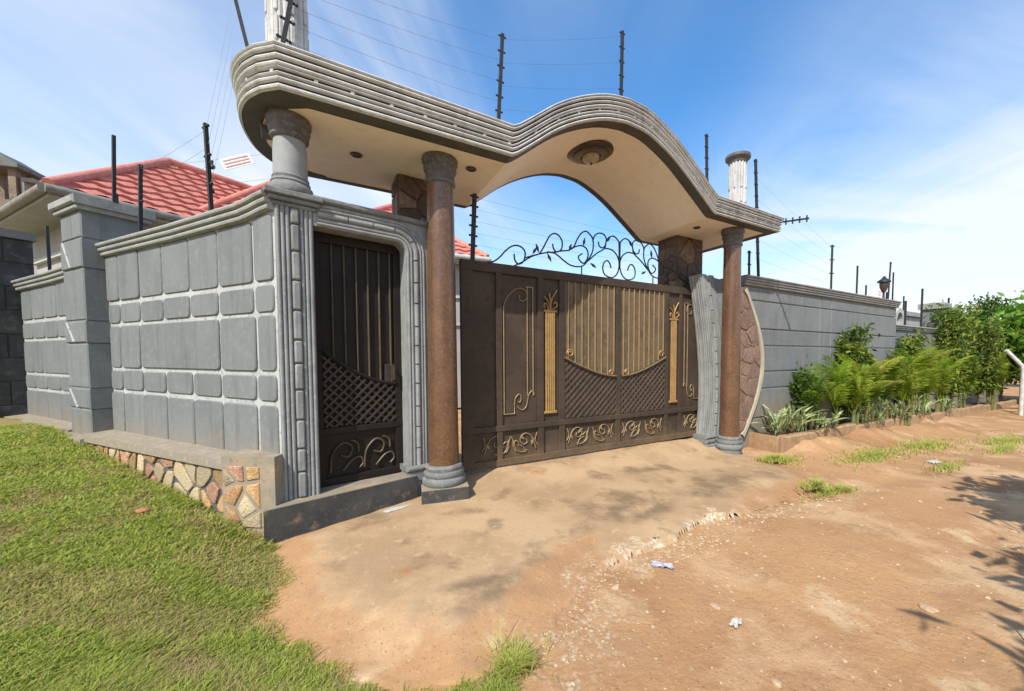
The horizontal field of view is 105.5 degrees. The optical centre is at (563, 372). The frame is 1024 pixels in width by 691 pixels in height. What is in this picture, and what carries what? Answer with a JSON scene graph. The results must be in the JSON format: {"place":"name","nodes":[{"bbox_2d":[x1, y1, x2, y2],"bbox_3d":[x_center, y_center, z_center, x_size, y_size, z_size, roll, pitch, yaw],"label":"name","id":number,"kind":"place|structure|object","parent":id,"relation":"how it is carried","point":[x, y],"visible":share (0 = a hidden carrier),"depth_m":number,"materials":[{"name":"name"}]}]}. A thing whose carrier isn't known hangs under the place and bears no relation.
{"place":"outdoors","nodes":[
{"label":"outdoors","id":0,"kind":"place"},
{"bbox_2d":[0,374,1023,690],"bbox_3d":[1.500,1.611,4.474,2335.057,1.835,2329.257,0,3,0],"label":"ground","id":1,"kind":"structure","parent":0,"point":[890,598],"depth_m":2.59,"materials":[{"name":"red soil"}]},
{"bbox_2d":[0,228,36,417],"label":"neighbour wall","id":2,"kind":"structure","parent":1,"relation":"on","point":[16,255],"depth_m":5.80,"materials":[{"name":"stone"}]},
{"bbox_2d":[0,152,45,273],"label":"house","id":3,"kind":"structure","parent":1,"relation":"on","point":[17,178],"depth_m":14.46,"materials":[{"name":"paint"}]},
{"bbox_2d":[4,266,71,431],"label":"boundary wall","id":4,"kind":"structure","parent":1,"relation":"on","point":[45,343],"depth_m":5.46,"materials":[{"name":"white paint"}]},
{"bbox_2d":[45,226,51,269],"bbox_3d":[-7.453,-1.706,5.610,0.031,0.820,0.030,0,2,25],"label":"fence post","id":5,"kind":"object","parent":4,"relation":"on","point":[48,250],"visible":0.64,"depth_m":5.60,"materials":[{"name":"black metal"}]},
{"bbox_2d":[48,193,155,444],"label":"wall pier","id":6,"kind":"structure","parent":1,"relation":"on","point":[88,223],"depth_m":4.53,"materials":[{"name":"grey paint"}]},
{"bbox_2d":[111,134,115,202],"bbox_3d":[-5.378,-2.334,4.635,0.031,0.965,0.030,8,5,24],"label":"fence post","id":7,"kind":"object","parent":6,"relation":"on","point":[113,152],"visible":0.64,"depth_m":4.62,"materials":[{"name":"black metal"}]},
{"bbox_2d":[81,189,283,535],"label":"boundary wall","id":8,"kind":"structure","parent":1,"relation":"on","point":[194,341],"depth_m":3.67,"materials":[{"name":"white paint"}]},
{"bbox_2d":[137,164,143,231],"bbox_3d":[-4.694,-1.864,4.300,0.111,0.854,0.030,7,5,24],"label":"fence post","id":9,"kind":"object","parent":8,"relation":"on","point":[140,167],"visible":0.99,"depth_m":4.28,"materials":[{"name":"black metal"}]},
{"bbox_2d":[146,179,263,193],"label":"fence wire","id":10,"kind":"object","parent":9,"relation":"attached to","point":[205,186],"visible":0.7,"depth_m":4.36,"materials":[{"name":"grey metal"}]},
{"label":"fence wire","id":11,"kind":"object","parent":9,"relation":"attached to","visible":0},
{"bbox_2d":[219,153,253,169],"bbox_3d":[-3.700,-2.394,4.391,0.323,0.232,0.010,-1,3,-20],"label":"warning sign","id":12,"kind":"object","parent":11,"relation":"attached to","point":[232,162],"visible":1,"depth_m":4.39,"materials":[{"name":"white plastic"}]},
{"bbox_2d":[202,122,213,210],"bbox_3d":[-3.389,-1.893,3.702,0.111,0.961,0.030,-2,1,25],"label":"fence post","id":13,"kind":"object","parent":8,"relation":"on","point":[206,156],"visible":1,"depth_m":3.69,"materials":[{"name":"black metal"}]},
{"bbox_2d":[207,3,231,121],"bbox_3d":[-3.235,-2.861,3.633,0.362,1.101,0.002,1,3,12],"label":"fence wire","id":14,"kind":"object","parent":13,"relation":"attached to","point":[220,60],"visible":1,"depth_m":3.63,"materials":[{"name":"grey metal"}]},
{"bbox_2d":[208,31,231,142],"bbox_3d":[-3.235,-2.651,3.642,0.362,1.081,0.002,1,3,12],"label":"fence wire","id":15,"kind":"object","parent":13,"relation":"attached to","point":[221,83],"visible":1,"depth_m":3.63,"materials":[{"name":"grey metal"}]},
{"bbox_2d":[210,55,232,159],"bbox_3d":[-3.235,-2.441,3.651,0.362,1.061,0.002,1,3,12],"label":"fence wire","id":16,"kind":"object","parent":13,"relation":"attached to","point":[222,106],"visible":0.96,"depth_m":3.64,"materials":[{"name":"grey metal"}]},
{"bbox_2d":[211,89,231,180],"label":"fence wire","id":17,"kind":"object","parent":13,"relation":"attached to","point":[221,137],"visible":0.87,"depth_m":3.66,"materials":[{"name":"grey metal"}]},
{"bbox_2d":[0,157,491,407],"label":"house","id":18,"kind":"structure","parent":1,"relation":"on","point":[27,211],"depth_m":7.92,"materials":[{"name":"red tile"}]},
{"bbox_2d":[0,421,537,690],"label":"grass","id":19,"kind":"structure","parent":1,"relation":"on","point":[133,661],"depth_m":2.31,"materials":[{"name":"green plant"}]},
{"bbox_2d":[135,508,149,513],"bbox_3d":[-3.363,1.106,3.099,0.086,0.040,0.057,-1,3,-22],"label":"brick fragment","id":20,"kind":"object","parent":19,"relation":"on","point":[140,510],"visible":1,"depth_m":3.08,"materials":[{"name":"brick"}]},
{"bbox_2d":[230,0,784,543],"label":"gateway","id":21,"kind":"object","parent":1,"relation":"on","point":[420,152],"visible":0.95,"depth_m":3.98,"materials":[{"name":"grey paint"}]},
{"bbox_2d":[234,0,248,46],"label":"fence post","id":22,"kind":"object","parent":21,"relation":"on","point":[241,23],"visible":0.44,"depth_m":3.60,"materials":[{"name":"black metal"}]},
{"bbox_2d":[260,123,271,139],"bbox_3d":[-2.582,-2.137,3.463,0.201,0.143,0.116,-2,3,-39],"label":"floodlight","id":23,"kind":"object","parent":21,"relation":"attached to","point":[264,130],"visible":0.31,"depth_m":3.39,"materials":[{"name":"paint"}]},
{"bbox_2d":[276,0,298,43],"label":"fence post","id":24,"kind":"object","parent":21,"relation":"on","point":[287,21],"visible":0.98,"depth_m":3.21,"materials":[{"name":"black metal"}]},
{"bbox_2d":[350,152,362,157],"bbox_3d":[-2.101,-2.207,3.932,0.116,0.016,0.116,0,3,0],"label":"spotlight","id":25,"kind":"object","parent":21,"relation":"attached to","point":[356,154],"visible":1,"depth_m":3.92,"materials":[{"name":"brown metal"}]},
{"bbox_2d":[313,231,402,486],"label":"pedestrian gate","id":26,"kind":"structure","parent":21,"relation":"attached to","point":[358,332],"depth_m":3.83,"materials":[{"name":"metal"}]},
{"bbox_2d":[466,166,476,171],"bbox_3d":[-1.002,-2.213,4.219,0.116,0.016,0.116,0,3,0],"label":"spotlight","id":27,"kind":"object","parent":21,"relation":"attached to","point":[471,169],"visible":1,"depth_m":4.21,"materials":[{"name":"brown metal"}]},
{"bbox_2d":[495,32,505,119],"bbox_3d":[-0.847,-3.547,5.130,0.111,1.843,0.040,2,1,-31],"label":"fence post","id":28,"kind":"object","parent":21,"relation":"on","point":[500,81],"visible":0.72,"depth_m":5.11,"materials":[{"name":"black metal"}]},
{"bbox_2d":[293,7,498,80],"bbox_3d":[-1.551,-3.466,4.196,0.002,0.702,2.398,2,3,37],"label":"fence wire","id":29,"kind":"object","parent":28,"relation":"attached to","point":[389,44],"visible":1,"depth_m":3.86,"materials":[{"name":"grey metal"}]},
{"bbox_2d":[297,27,495,100],"bbox_3d":[-1.556,-3.256,4.202,0.002,0.582,2.389,2,3,37],"label":"fence wire","id":30,"kind":"object","parent":28,"relation":"attached to","point":[393,65],"visible":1,"depth_m":3.92,"materials":[{"name":"grey metal"}]},
{"bbox_2d":[325,1,498,59],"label":"fence wire","id":31,"kind":"object","parent":28,"relation":"attached to","point":[405,30],"visible":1,"depth_m":4.06,"materials":[{"name":"grey metal"}]},
{"bbox_2d":[375,0,497,38],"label":"fence wire","id":32,"kind":"object","parent":28,"relation":"attached to","point":[433,19],"visible":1,"depth_m":4.29,"materials":[{"name":"grey metal"}]},
{"bbox_2d":[459,231,697,471],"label":"gate","id":33,"kind":"structure","parent":21,"relation":"attached to","point":[554,364],"depth_m":5.38,"materials":[{"name":"brown metal"}]},
{"bbox_2d":[468,193,478,259],"bbox_3d":[-1.075,-1.724,4.640,0.111,0.821,0.044,1,1,-31],"label":"fence post","id":34,"kind":"object","parent":33,"relation":"attached to","point":[474,206],"visible":1,"depth_m":4.62,"materials":[{"name":"black metal"}]},
{"bbox_2d":[478,245,663,274],"bbox_3d":[0.803,-1.651,5.989,4.585,0.125,0.002,-2,3,-36],"label":"fence wire","id":35,"kind":"object","parent":34,"relation":"attached to","point":[565,260],"visible":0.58,"depth_m":5.37,"materials":[{"name":"grey metal"}]},
{"bbox_2d":[479,210,668,250],"bbox_3d":[0.803,-2.071,5.971,4.585,0.125,0.002,-2,3,-36],"label":"fence wire","id":36,"kind":"object","parent":34,"relation":"attached to","point":[562,229],"visible":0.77,"depth_m":5.28,"materials":[{"name":"grey metal"}]},
{"bbox_2d":[482,199,703,248],"bbox_3d":[0.803,-2.211,5.964,4.585,0.125,0.002,-2,3,-36],"label":"fence wire","id":37,"kind":"object","parent":34,"relation":"attached to","point":[571,221],"visible":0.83,"depth_m":5.41,"materials":[{"name":"grey metal"}]},
{"bbox_2d":[567,140,613,164],"bbox_3d":[0.383,-2.960,5.358,0.670,0.182,0.670,-5,5,0],"label":"ceiling lamp","id":38,"kind":"object","parent":21,"relation":"attached to","point":[590,152],"visible":0.98,"depth_m":5.24,"materials":[{"name":"brown metal"}]},
{"bbox_2d":[618,30,624,95],"bbox_3d":[0.918,-4.233,6.161,0.112,2.320,0.040,0,2,-31],"label":"fence post","id":39,"kind":"object","parent":21,"relation":"on","point":[621,60],"visible":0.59,"depth_m":6.12,"materials":[{"name":"black metal"}]},
{"bbox_2d":[513,62,616,64],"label":"fence wire","id":40,"kind":"object","parent":39,"relation":"attached to","point":[561,64],"visible":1,"depth_m":5.57,"materials":[{"name":"grey metal"}]},
{"bbox_2d":[704,134,708,180],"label":"fence post","id":41,"kind":"object","parent":21,"relation":"on","point":[706,155],"visible":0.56,"depth_m":7.22,"materials":[{"name":"black metal"}]},
{"bbox_2d":[782,215,808,224],"bbox_3d":[3.716,-2.469,6.357,0.028,0.160,0.604,-2,3,-31],"label":"fence bracket","id":42,"kind":"object","parent":21,"relation":"attached to","point":[793,220],"visible":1,"depth_m":6.26,"materials":[{"name":"black metal"}]},
{"bbox_2d":[244,438,821,690],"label":"concrete apron","id":43,"kind":"object","parent":1,"relation":"on","point":[415,592],"visible":0.81,"depth_m":3.00,"materials":[{"name":"beige concrete"}]},
{"bbox_2d":[383,505,409,512],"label":"litter","id":44,"kind":"object","parent":43,"relation":"on","point":[393,509],"visible":1,"depth_m":3.75,"materials":[{"name":"white paper"}]},
{"bbox_2d":[611,585,619,590],"bbox_3d":[0.353,1.456,2.615,0.052,0.036,0.054,1,3,28],"label":"stone","id":45,"kind":"object","parent":1,"relation":"on","point":[615,587],"visible":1,"depth_m":2.60,"materials":[{"name":"beige stone"}]},
{"bbox_2d":[651,560,673,568],"bbox_3d":[0.740,1.432,2.885,0.171,0.020,0.059,1,3,15],"label":"plastic wrapper","id":46,"kind":"object","parent":1,"relation":"on","point":[660,564],"visible":1,"depth_m":2.88,"materials":[{"name":"plastic"}]},
{"bbox_2d":[709,602,720,609],"bbox_3d":[0.950,1.458,2.416,0.046,0.019,0.077,-2,3,-34],"label":"stone","id":47,"kind":"object","parent":1,"relation":"on","point":[715,606],"visible":1,"depth_m":2.41,"materials":[{"name":"beige stone"}]},
{"bbox_2d":[728,617,741,627],"bbox_3d":[1.000,1.447,2.244,0.087,0.020,0.051,-2,3,-39],"label":"paper scrap","id":48,"kind":"object","parent":1,"relation":"on","point":[735,621],"visible":1,"depth_m":2.24,"materials":[{"name":"white paper"}]},
{"bbox_2d":[472,429,1023,686],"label":"roadside weeds","id":49,"kind":"object","parent":1,"relation":"on","point":[512,655],"visible":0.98,"depth_m":5.84,"materials":[{"name":"green plant"}]},
{"bbox_2d":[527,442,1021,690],"bbox_3d":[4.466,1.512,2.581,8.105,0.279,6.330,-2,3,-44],"label":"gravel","id":50,"kind":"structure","parent":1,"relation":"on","point":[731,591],"depth_m":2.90,"materials":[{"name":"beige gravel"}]},
{"bbox_2d":[771,677,781,687],"bbox_3d":[1.017,1.478,1.847,0.049,0.027,0.048,2,3,36],"label":"stone","id":51,"kind":"object","parent":1,"relation":"on","point":[776,682],"visible":1,"depth_m":1.84,"materials":[{"name":"beige stone"}]},
{"bbox_2d":[741,274,901,447],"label":"boundary wall","id":52,"kind":"structure","parent":1,"relation":"on","point":[798,322],"depth_m":7.80,"materials":[{"name":"grey paint"}]},
{"bbox_2d":[747,250,750,274],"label":"fence post","id":53,"kind":"object","parent":52,"relation":"on","point":[749,255],"visible":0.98,"depth_m":7.06,"materials":[{"name":"black metal"}]},
{"bbox_2d":[753,159,759,275],"bbox_3d":[3.578,-2.799,7.146,0.111,2.177,0.038,-7,6,-31],"label":"fence post","id":54,"kind":"object","parent":52,"relation":"on","point":[757,241],"visible":0.73,"depth_m":7.10,"materials":[{"name":"black metal"}]},
{"bbox_2d":[829,245,834,288],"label":"fence post","id":55,"kind":"object","parent":52,"relation":"on","point":[831,273],"visible":0.98,"depth_m":8.59,"materials":[{"name":"black metal"}]},
{"bbox_2d":[856,266,858,293],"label":"fence post","id":56,"kind":"object","parent":52,"relation":"on","point":[857,267],"visible":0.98,"depth_m":13.40,"materials":[{"name":"black metal"}]},
{"bbox_2d":[877,276,891,297],"bbox_3d":[8.247,-2.167,9.959,0.300,0.640,0.292,0,3,0],"label":"wall lantern","id":57,"kind":"object","parent":52,"relation":"on","point":[884,281],"depth_m":9.90,"materials":[{"name":"black metal"}]},
{"bbox_2d":[887,262,891,298],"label":"fence post","id":58,"kind":"object","parent":52,"relation":"on","point":[889,279],"visible":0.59,"depth_m":10.15,"materials":[{"name":"black metal"}]},
{"bbox_2d":[892,272,893,299],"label":"fence post","id":59,"kind":"object","parent":52,"relation":"on","point":[892,285],"visible":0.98,"depth_m":15.40,"materials":[{"name":"black metal"}]},
{"bbox_2d":[749,400,1016,452],"bbox_3d":[10.442,1.526,10.991,16.139,1.213,0.570,-2,3,-31],"label":"planter","id":60,"kind":"object","parent":1,"relation":"on","point":[769,441],"visible":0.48,"depth_m":7.83,"materials":[{"name":"concrete"}]},
{"bbox_2d":[750,404,806,434],"bbox_3d":[3.892,0.856,6.996,1.056,0.551,0.786,-2,3,-36],"label":"spider plant","id":61,"kind":"object","parent":60,"relation":"on","point":[778,423],"visible":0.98,"depth_m":6.91,"materials":[{"name":"green plant"}]},
{"bbox_2d":[777,402,832,432],"bbox_3d":[4.355,0.816,7.233,0.990,0.617,0.919,0,3,0],"label":"spider plant","id":62,"kind":"object","parent":60,"relation":"on","point":[802,417],"visible":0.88,"depth_m":7.09,"materials":[{"name":"green plant"}]},
{"bbox_2d":[789,354,827,429],"bbox_3d":[4.705,0.429,7.620,0.651,1.624,0.774,-1,3,-27],"label":"leafy shrub","id":63,"kind":"object","parent":60,"relation":"in","point":[799,388],"visible":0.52,"depth_m":7.52,"materials":[{"name":"green plant"}]},
{"bbox_2d":[790,362,852,430],"bbox_3d":[4.788,0.521,7.465,0.983,1.435,1.053,0,3,0],"label":"palm","id":64,"kind":"object","parent":60,"relation":"in","point":[812,398],"visible":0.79,"depth_m":7.36,"materials":[{"name":"green plant"}]},
{"bbox_2d":[814,409,858,428],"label":"spider plant","id":65,"kind":"object","parent":60,"relation":"in","point":[834,418],"visible":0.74,"depth_m":7.46,"materials":[{"name":"green plant"}]},
{"bbox_2d":[809,355,874,425],"bbox_3d":[5.520,0.443,7.874,1.262,1.611,1.559,0,3,0],"label":"palm","id":66,"kind":"object","parent":60,"relation":"in","point":[835,395],"visible":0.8,"depth_m":7.78,"materials":[{"name":"green plant"}]},
{"bbox_2d":[831,322,880,422],"bbox_3d":[6.328,0.043,8.656,1.218,2.390,1.082,2,3,35],"label":"leafy shrub","id":67,"kind":"object","parent":60,"relation":"in","point":[854,352],"visible":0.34,"depth_m":8.45,"materials":[{"name":"green plant"}]},
{"bbox_2d":[822,353,892,424],"bbox_3d":[6.097,0.418,8.215,1.349,1.668,1.480,2,3,39],"label":"palm","id":68,"kind":"object","parent":60,"relation":"in","point":[860,389],"visible":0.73,"depth_m":8.08,"materials":[{"name":"green plant"}]},
{"bbox_2d":[850,397,902,422],"bbox_3d":[6.705,0.839,8.470,0.965,0.604,0.905,1,3,22],"label":"spider plant","id":69,"kind":"object","parent":60,"relation":"in","point":[879,411],"visible":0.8,"depth_m":8.43,"materials":[{"name":"green plant"}]},
{"bbox_2d":[861,348,904,421],"bbox_3d":[6.790,0.341,8.666,1.139,1.835,1.842,0,3,0],"label":"palm","id":70,"kind":"object","parent":60,"relation":"in","point":[877,374],"visible":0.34,"depth_m":8.42,"materials":[{"name":"green plant"}]},
{"bbox_2d":[876,357,908,418],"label":"palm","id":71,"kind":"object","parent":60,"relation":"in","point":[885,399],"visible":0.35,"depth_m":9.10,"materials":[{"name":"green plant"}]},
{"bbox_2d":[876,396,925,418],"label":"spider plant","id":72,"kind":"object","parent":60,"relation":"on","point":[903,409],"visible":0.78,"depth_m":9.15,"materials":[{"name":"green plant"}]},
{"bbox_2d":[883,348,938,425],"bbox_3d":[8.167,0.339,9.398,1.216,1.861,1.603,2,3,38],"label":"palm","id":73,"kind":"object","parent":60,"relation":"in","point":[908,373],"visible":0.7,"depth_m":9.25,"materials":[{"name":"green plant"}]},
{"bbox_2d":[893,326,935,403],"bbox_3d":[9.295,-0.003,10.351,1.213,2.485,1.112,1,3,19],"label":"leafy shrub","id":74,"kind":"object","parent":60,"relation":"in","point":[912,345],"visible":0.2,"depth_m":10.21,"materials":[{"name":"green plant"}]},
{"bbox_2d":[894,393,944,415],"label":"spider plant","id":75,"kind":"object","parent":60,"relation":"in","point":[919,406],"visible":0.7,"depth_m":9.88,"materials":[{"name":"green plant"}]},
{"bbox_2d":[888,346,958,414],"bbox_3d":[8.777,0.294,9.980,1.237,1.954,1.888,-1,3,-26],"label":"palm","id":76,"kind":"object","parent":60,"relation":"in","point":[930,358],"visible":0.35,"depth_m":9.60,"materials":[{"name":"green plant"}]},
{"bbox_2d":[919,347,951,414],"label":"palm","id":77,"kind":"object","parent":60,"relation":"in","point":[933,379],"visible":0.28,"depth_m":10.15,"materials":[{"name":"green plant"}]},
{"bbox_2d":[930,393,970,411],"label":"spider plant","id":78,"kind":"object","parent":60,"relation":"in","point":[948,403],"visible":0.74,"depth_m":10.79,"materials":[{"name":"green plant"}]},
{"bbox_2d":[927,355,974,412],"bbox_3d":[10.389,0.349,10.665,1.328,1.865,2.067,2,3,34],"label":"palm","id":79,"kind":"object","parent":60,"relation":"in","point":[944,378],"visible":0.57,"depth_m":10.60,"materials":[{"name":"green plant"}]},
{"bbox_2d":[922,300,980,408],"bbox_3d":[11.832,-0.503,11.855,1.565,3.482,1.358,0,3,0],"label":"leafy shrub","id":80,"kind":"object","parent":60,"relation":"in","point":[953,333],"visible":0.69,"depth_m":11.62,"materials":[{"name":"green plant"}]},
{"bbox_2d":[954,356,992,407],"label":"palm","id":81,"kind":"object","parent":60,"relation":"in","point":[971,379],"visible":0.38,"depth_m":11.69,"materials":[{"name":"green plant"}]},
{"bbox_2d":[965,317,1016,404],"bbox_3d":[14.258,-0.316,13.238,1.529,3.109,1.457,0,3,0],"label":"leafy shrub","id":82,"kind":"object","parent":60,"relation":"in","point":[986,342],"visible":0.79,"depth_m":12.97,"materials":[{"name":"green plant"}]},
{"bbox_2d":[986,351,1018,409],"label":"palm","id":83,"kind":"object","parent":60,"relation":"in","point":[1000,378],"visible":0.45,"depth_m":12.99,"materials":[{"name":"green plant"}]},
{"bbox_2d":[895,308,919,326],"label":"outbuilding","id":84,"kind":"structure","parent":1,"relation":"on","point":[912,318],"depth_m":15.73,"materials":[{"name":"paint"}]},
{"bbox_2d":[892,324,936,414],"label":"boundary wall","id":85,"kind":"structure","parent":1,"relation":"on","point":[902,330],"depth_m":11.13,"materials":[{"name":"grey paint"}]},
{"bbox_2d":[904,301,906,324],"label":"fence post","id":86,"kind":"object","parent":85,"relation":"on","point":[905,309],"visible":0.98,"depth_m":11.00,"materials":[{"name":"black metal"}]},
{"bbox_2d":[920,289,923,326],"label":"fence post","id":87,"kind":"object","parent":85,"relation":"on","point":[921,308],"visible":0.99,"depth_m":11.61,"materials":[{"name":"black metal"}]},
{"bbox_2d":[918,603,939,612],"bbox_3d":[2.281,1.476,2.420,0.082,0.026,0.092,-1,3,-20],"label":"stone","id":88,"kind":"object","parent":1,"relation":"on","point":[928,608],"visible":1,"depth_m":2.41,"materials":[{"name":"beige stone"}]},
{"bbox_2d":[927,459,940,463],"bbox_3d":[6.050,1.456,6.319,0.259,0.021,0.160,-1,3,-23],"label":"plastic bag","id":89,"kind":"object","parent":1,"relation":"on","point":[932,461],"visible":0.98,"depth_m":6.32,"materials":[{"name":"white plastic"}]},
{"bbox_2d":[918,302,951,408],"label":"wall pier","id":90,"kind":"structure","parent":1,"relation":"on","point":[925,319],"depth_m":12.10,"materials":[{"name":"grey paint"}]},
{"bbox_2d":[946,330,1003,405],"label":"boundary wall","id":91,"kind":"structure","parent":1,"relation":"on","point":[972,399],"depth_m":14.37,"materials":[{"name":"grey paint"}]},
{"bbox_2d":[966,292,1014,375],"bbox_3d":[23.818,-1.538,22.019,2.642,5.879,2.661,-1,3,-22],"label":"broadleaf tree","id":92,"kind":"object","parent":1,"relation":"on","point":[990,307],"visible":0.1,"depth_m":21.72,"materials":[{"name":"green plant"}]},
{"bbox_2d":[966,290,1023,384],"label":"broadleaf tree","id":93,"kind":"object","parent":1,"relation":"on","point":[1014,343],"visible":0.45,"depth_m":15.40,"materials":[{"name":"green plant"}]},
{"bbox_2d":[992,317,1018,385],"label":"broadleaf tree","id":94,"kind":"object","parent":1,"relation":"on","point":[1013,376],"depth_m":18.95,"materials":[{"name":"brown plant"}]},
{"bbox_2d":[1004,349,1023,415],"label":"pipe post","id":95,"kind":"object","parent":1,"relation":"on","point":[1008,352],"visible":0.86,"depth_m":12.30,"materials":[{"name":"metal"}]},
{"bbox_2d":[1017,629,1023,638],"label":"stone","id":96,"kind":"object","parent":1,"relation":"on","point":[1021,632],"visible":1,"depth_m":2.20,"materials":[{"name":"beige stone"}]},
{"bbox_2d":[0,0,1023,318],"label":"sky","id":97,"kind":"structure","parent":0,"point":[896,127],"materials":[{"name":"blue"}]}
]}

